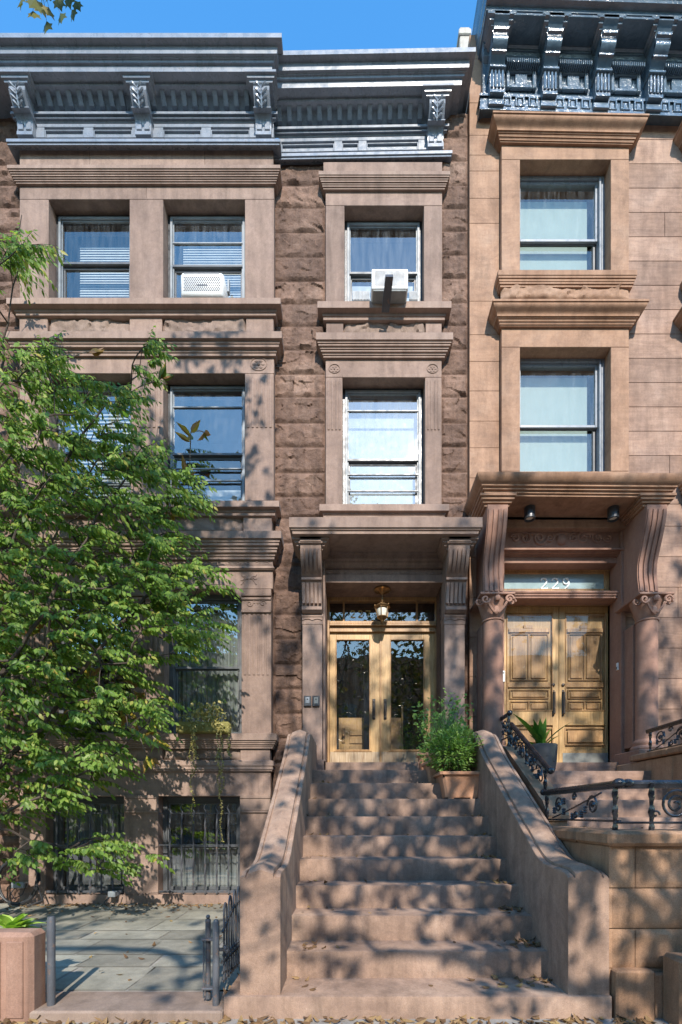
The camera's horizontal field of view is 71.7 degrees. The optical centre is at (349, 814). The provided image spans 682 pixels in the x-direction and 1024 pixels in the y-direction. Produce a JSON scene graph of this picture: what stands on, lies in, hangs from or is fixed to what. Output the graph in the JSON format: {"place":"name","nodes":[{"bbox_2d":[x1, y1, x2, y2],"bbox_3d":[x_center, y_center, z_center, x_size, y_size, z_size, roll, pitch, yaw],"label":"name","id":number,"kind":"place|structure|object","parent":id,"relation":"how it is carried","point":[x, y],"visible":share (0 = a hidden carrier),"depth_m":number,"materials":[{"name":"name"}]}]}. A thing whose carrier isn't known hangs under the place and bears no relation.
{"place":"outdoors","nodes":[
{"label":"outdoors","id":0,"kind":"place"},
{"bbox_2d":[0,903,239,992],"bbox_3d":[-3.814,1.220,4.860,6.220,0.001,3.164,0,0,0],"label":"yard paving","id":1,"kind":"structure","parent":0,"point":[176,972],"depth_m":4.42,"materials":[{"name":"grey stone"}]},
{"bbox_2d":[0,857,43,906],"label":"garden hose","id":2,"kind":"object","parent":1,"relation":"on","point":[34,891],"visible":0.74,"depth_m":6.25,"materials":[{"name":"black rubber"}]},
{"bbox_2d":[0,348,210,800],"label":"magnolia","id":3,"kind":"object","parent":1,"relation":"on","point":[148,762],"visible":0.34,"depth_m":5.69,"materials":[{"name":"green plant"}]},
{"bbox_2d":[0,215,243,886],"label":"young tree","id":4,"kind":"object","parent":1,"relation":"on","point":[84,705],"visible":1,"depth_m":5.12,"materials":[{"name":"green plant"}]},
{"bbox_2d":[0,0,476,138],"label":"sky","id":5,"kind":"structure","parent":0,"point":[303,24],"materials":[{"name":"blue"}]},
{"bbox_2d":[1,1018,668,1023],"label":"sidewalk","id":6,"kind":"structure","parent":0,"point":[494,1021],"depth_m":2.92,"materials":[{"name":"concrete"}]},
{"bbox_2d":[0,928,44,1022],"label":"stone planter","id":7,"kind":"object","parent":6,"relation":"on","point":[22,973],"visible":0.95,"depth_m":2.89,"materials":[{"name":"stone"}]},
{"bbox_2d":[0,913,45,929],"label":"leafy plant","id":8,"kind":"object","parent":7,"relation":"in","point":[7,921],"visible":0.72,"depth_m":3.18,"materials":[{"name":"green plant"}]},
{"bbox_2d":[29,991,227,1022],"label":"yard kerb","id":9,"kind":"structure","parent":6,"relation":"on","point":[128,1006],"depth_m":2.96,"materials":[{"name":"stone"}]},
{"bbox_2d":[47,916,55,1005],"bbox_3d":[-1.898,0.939,3.000,0.049,0.583,0.049,0,0,0],"label":"gate post","id":10,"kind":"object","parent":9,"relation":"on","point":[51,960],"visible":0.85,"depth_m":2.98,"materials":[{"name":"grey metal"}]},
{"bbox_2d":[201,886,239,1005],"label":"iron gate","id":11,"kind":"structure","parent":9,"relation":"on","point":[228,953],"depth_m":3.05,"materials":[{"name":"black metal"}]},
{"bbox_2d":[0,781,672,1023],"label":"fallen leaves","id":12,"kind":"object","parent":6,"relation":"on","point":[422,1020],"visible":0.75,"depth_m":2.91,"materials":[{"name":"brown plant"}]},
{"bbox_2d":[464,0,681,764],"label":"brownstone house","id":13,"kind":"structure","parent":0,"point":[574,118],"depth_m":6.48,"materials":[{"name":"orange stone"}]},
{"bbox_2d":[524,504,534,522],"bbox_3d":[2.368,-3.951,6.200,0.140,0.155,0.140,0,0,0],"label":"spotlight","id":14,"kind":"object","parent":13,"relation":"attached to","point":[529,513],"visible":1,"depth_m":6.15,"materials":[{"name":"black metal"}]},
{"bbox_2d":[504,607,558,761],"bbox_3d":[2.592,-1.851,6.789,0.839,2.277,0.121,0,0,0],"label":"door","id":15,"kind":"structure","parent":13,"relation":"in","point":[531,634],"depth_m":6.80,"materials":[{"name":"brown wood"}]},
{"bbox_2d":[520,176,603,269],"bbox_3d":[2.930,-8.131,6.638,1.234,1.504,0.195,0,0,0],"label":"window","id":16,"kind":"structure","parent":13,"relation":"in","point":[553,235],"depth_m":6.73,"materials":[{"name":"clear glass"}]},
{"bbox_2d":[520,359,603,470],"bbox_3d":[2.930,-5.498,6.638,1.234,1.681,0.195,0,0,0],"label":"window","id":17,"kind":"structure","parent":13,"relation":"in","point":[554,427],"depth_m":6.73,"materials":[{"name":"clear glass"}]},
{"bbox_2d":[559,607,607,761],"bbox_3d":[3.396,-1.851,6.789,0.757,2.277,0.121,0,0,0],"label":"door","id":18,"kind":"structure","parent":13,"relation":"in","point":[583,631],"depth_m":6.80,"materials":[{"name":"brown wood"}]},
{"bbox_2d":[502,745,681,828],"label":"stoop","id":19,"kind":"object","parent":13,"relation":"attached to","point":[659,764],"visible":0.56,"depth_m":5.24,"materials":[{"name":"stone"}]},
{"bbox_2d":[500,710,554,789],"bbox_3d":[1.950,-0.712,5.517,0.070,1.114,1.965,0,0,0],"label":"iron railing","id":20,"kind":"object","parent":19,"relation":"on","point":[511,727],"visible":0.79,"depth_m":5.20,"materials":[{"name":"black metal"}]},
{"bbox_2d":[514,714,567,770],"bbox_3d":[2.433,-0.905,6.050,0.713,0.780,0.368,0,0,0],"label":"potted plant","id":21,"kind":"object","parent":19,"relation":"on","point":[547,751],"visible":0.75,"depth_m":5.96,"materials":[{"name":"green plant"}]},
{"bbox_2d":[645,719,681,751],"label":"iron railing","id":22,"kind":"object","parent":19,"relation":"on","point":[670,725],"visible":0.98,"depth_m":5.58,"materials":[{"name":"black metal"}]},
{"bbox_2d":[607,505,618,522],"bbox_3d":[3.466,-3.951,6.200,0.140,0.155,0.140,0,0,0],"label":"spotlight","id":23,"kind":"object","parent":13,"relation":"attached to","point":[612,513],"visible":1,"depth_m":6.16,"materials":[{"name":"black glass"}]},
{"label":"ground","id":24,"kind":"structure","parent":0,"visible":0},
{"bbox_2d":[17,0,82,34],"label":"street tree","id":25,"kind":"object","parent":24,"relation":"on","point":[40,7],"visible":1,"depth_m":2.99,"materials":[{"name":"green plant"}]},
{"bbox_2d":[0,27,482,903],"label":"brownstone house","id":26,"kind":"structure","parent":24,"relation":"on","point":[294,197],"depth_m":6.43,"materials":[{"name":"stone"}]},
{"bbox_2d":[10,882,27,898],"bbox_3d":[-4.424,1.017,6.407,0.213,0.221,0.267,0,0,0],"label":"outdoor socket","id":27,"kind":"object","parent":26,"relation":"attached to","point":[24,885],"visible":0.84,"depth_m":6.28,"materials":[{"name":"metal"}]},
{"bbox_2d":[53,797,123,889],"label":"window","id":28,"kind":"structure","parent":26,"relation":"in","point":[118,805],"depth_m":6.78,"materials":[{"name":"black glass"}]},
{"bbox_2d":[56,215,129,297],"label":"window","id":29,"kind":"structure","parent":26,"relation":"in","point":[63,223],"depth_m":6.62,"materials":[{"name":"metal"}]},
{"bbox_2d":[57,385,130,500],"bbox_3d":[-3.535,-5.136,6.671,1.114,1.733,0.198,0,0,0],"label":"window","id":30,"kind":"structure","parent":26,"relation":"in","point":[63,423],"depth_m":6.76,"materials":[{"name":"metal"}]},
{"bbox_2d":[59,595,130,732],"bbox_3d":[-3.519,-2.081,6.660,1.083,1.980,0.140,0,0,0],"label":"window","id":31,"kind":"structure","parent":26,"relation":"in","point":[62,709],"depth_m":6.62,"materials":[{"name":"black glass"}]},
{"bbox_2d":[104,890,123,905],"bbox_3d":[-3.175,1.139,6.407,0.213,0.221,0.267,0,0,0],"label":"outdoor socket","id":32,"kind":"object","parent":26,"relation":"attached to","point":[113,893],"visible":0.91,"depth_m":6.29,"materials":[{"name":"metal"}]},
{"bbox_2d":[163,797,239,889],"bbox_3d":[-2.050,0.425,6.704,1.114,1.330,0.228,0,0,0],"label":"window","id":33,"kind":"structure","parent":26,"relation":"in","point":[234,854],"depth_m":6.77,"materials":[{"name":"black glass"}]},
{"bbox_2d":[176,700,231,841],"bbox_3d":[-1.917,-0.575,6.241,0.752,1.876,0.260,0,0,0],"label":"window box","id":34,"kind":"object","parent":26,"relation":"on","point":[204,727],"visible":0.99,"depth_m":6.22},
{"bbox_2d":[181,272,229,297],"bbox_3d":[-1.954,-7.152,6.448,0.617,0.460,0.304,0,0,0],"label":"air conditioner","id":35,"kind":"object","parent":26,"relation":"on","point":[203,285],"visible":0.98,"depth_m":6.30,"materials":[{"name":"white plastic"}]},
{"bbox_2d":[169,595,241,732],"bbox_3d":[-1.996,-2.081,6.704,1.052,1.980,0.228,0,0,0],"label":"window","id":36,"kind":"structure","parent":26,"relation":"in","point":[208,682],"depth_m":6.78,"materials":[{"name":"clear glass"}]},
{"bbox_2d":[168,215,244,297],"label":"window","id":37,"kind":"structure","parent":26,"relation":"in","point":[175,223],"depth_m":6.61,"materials":[{"name":"metal"}]},
{"bbox_2d":[168,385,244,500],"bbox_3d":[-1.980,-5.136,6.671,1.114,1.733,0.198,0,0,0],"label":"window","id":38,"kind":"structure","parent":26,"relation":"in","point":[174,391],"depth_m":6.59,"materials":[{"name":"metal"}]},
{"bbox_2d":[304,696,310,705],"bbox_3d":[-0.559,-1.509,6.279,0.098,0.140,0.041,0,0,0],"label":"intercom","id":39,"kind":"object","parent":26,"relation":"attached to","point":[307,700],"visible":1,"depth_m":6.27,"materials":[{"name":"metal"}]},
{"bbox_2d":[312,696,319,705],"bbox_3d":[-0.446,-1.509,6.279,0.098,0.140,0.041,0,0,0],"label":"intercom","id":40,"kind":"object","parent":26,"relation":"attached to","point":[315,700],"visible":1,"depth_m":6.27,"materials":[{"name":"black metal"}]},
{"bbox_2d":[330,633,379,761],"bbox_3d":[0.077,-1.683,6.872,0.730,1.940,0.126,0,0,0],"label":"door","id":41,"kind":"structure","parent":26,"relation":"in","point":[373,754],"depth_m":6.89,"materials":[{"name":"brown wood"}]},
{"bbox_2d":[339,705,402,749],"bbox_3d":[0.339,-1.174,7.488,1.021,1.122,0.125,0,0,0],"label":"inner door","id":42,"kind":"structure","parent":26,"relation":"in","point":[351,730],"depth_m":7.50,"materials":[{"name":"brown wood"}]},
{"bbox_2d":[374,585,390,621],"bbox_3d":[0.459,-2.929,6.620,0.240,0.461,0.240,0,0,0],"label":"porch lantern","id":43,"kind":"object","parent":26,"relation":"hanging from","point":[382,608],"visible":1,"depth_m":6.57,"materials":[{"name":"gold metal"}]},
{"bbox_2d":[343,389,422,503],"bbox_3d":[0.470,-5.125,6.718,1.134,1.738,0.193,0,0,0],"label":"window","id":44,"kind":"structure","parent":26,"relation":"in","point":[383,442],"depth_m":6.81,"materials":[{"name":"metal"}]},
{"bbox_2d":[345,221,421,300],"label":"window","id":45,"kind":"structure","parent":26,"relation":"in","point":[352,229],"depth_m":6.64,"materials":[{"name":"metal"}]},
{"bbox_2d":[352,269,417,312],"bbox_3d":[0.493,-6.995,6.314,0.908,0.546,0.611,0,0,0],"label":"air conditioner","id":46,"kind":"object","parent":26,"relation":"on","point":[389,287],"visible":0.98,"depth_m":6.20,"materials":[{"name":"white plastic"}]},
{"bbox_2d":[382,633,434,761],"bbox_3d":[0.848,-1.683,6.872,0.796,1.940,0.126,0,0,0],"label":"door","id":47,"kind":"structure","parent":26,"relation":"in","point":[388,755],"depth_m":6.89,"materials":[{"name":"brown wood"}]},
{"bbox_2d":[224,730,611,1021],"bbox_3d":[0.427,0.177,4.925,2.425,2.305,3.950,0,0,0],"label":"stoop","id":48,"kind":"object","parent":24,"relation":"on","point":[386,960],"visible":0.97,"depth_m":3.58,"materials":[{"name":"stone"}]},
{"bbox_2d":[421,706,462,782],"bbox_3d":[1.120,-0.814,5.602,0.482,0.921,0.419,0,0,0],"label":"potted shrub","id":49,"kind":"object","parent":48,"relation":"on","point":[431,772],"visible":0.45,"depth_m":5.51,"materials":[{"name":"green plant"}]},
{"bbox_2d":[412,688,473,769],"bbox_3d":[1.183,-1.080,5.958,0.774,1.106,0.482,0,0,0],"label":"potted shrub","id":50,"kind":"object","parent":48,"relation":"on","point":[424,731],"visible":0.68,"depth_m":5.94,"materials":[{"name":"green plant"}]},
{"bbox_2d":[417,722,483,798],"bbox_3d":[1.136,-0.600,5.202,0.792,0.864,0.615,0,0,0],"label":"potted shrub","id":51,"kind":"object","parent":48,"relation":"on","point":[455,782],"visible":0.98,"depth_m":5.08,"materials":[{"name":"green plant"}]},
{"bbox_2d":[552,826,681,1023],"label":"yard wall","id":52,"kind":"structure","parent":24,"relation":"on","point":[641,869],"depth_m":2.99,"materials":[{"name":"stone"}]},
{"bbox_2d":[540,778,681,829],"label":"iron railing","id":53,"kind":"object","parent":52,"relation":"on","point":[616,784],"visible":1,"depth_m":3.13,"materials":[{"name":"black metal"}]}
]}

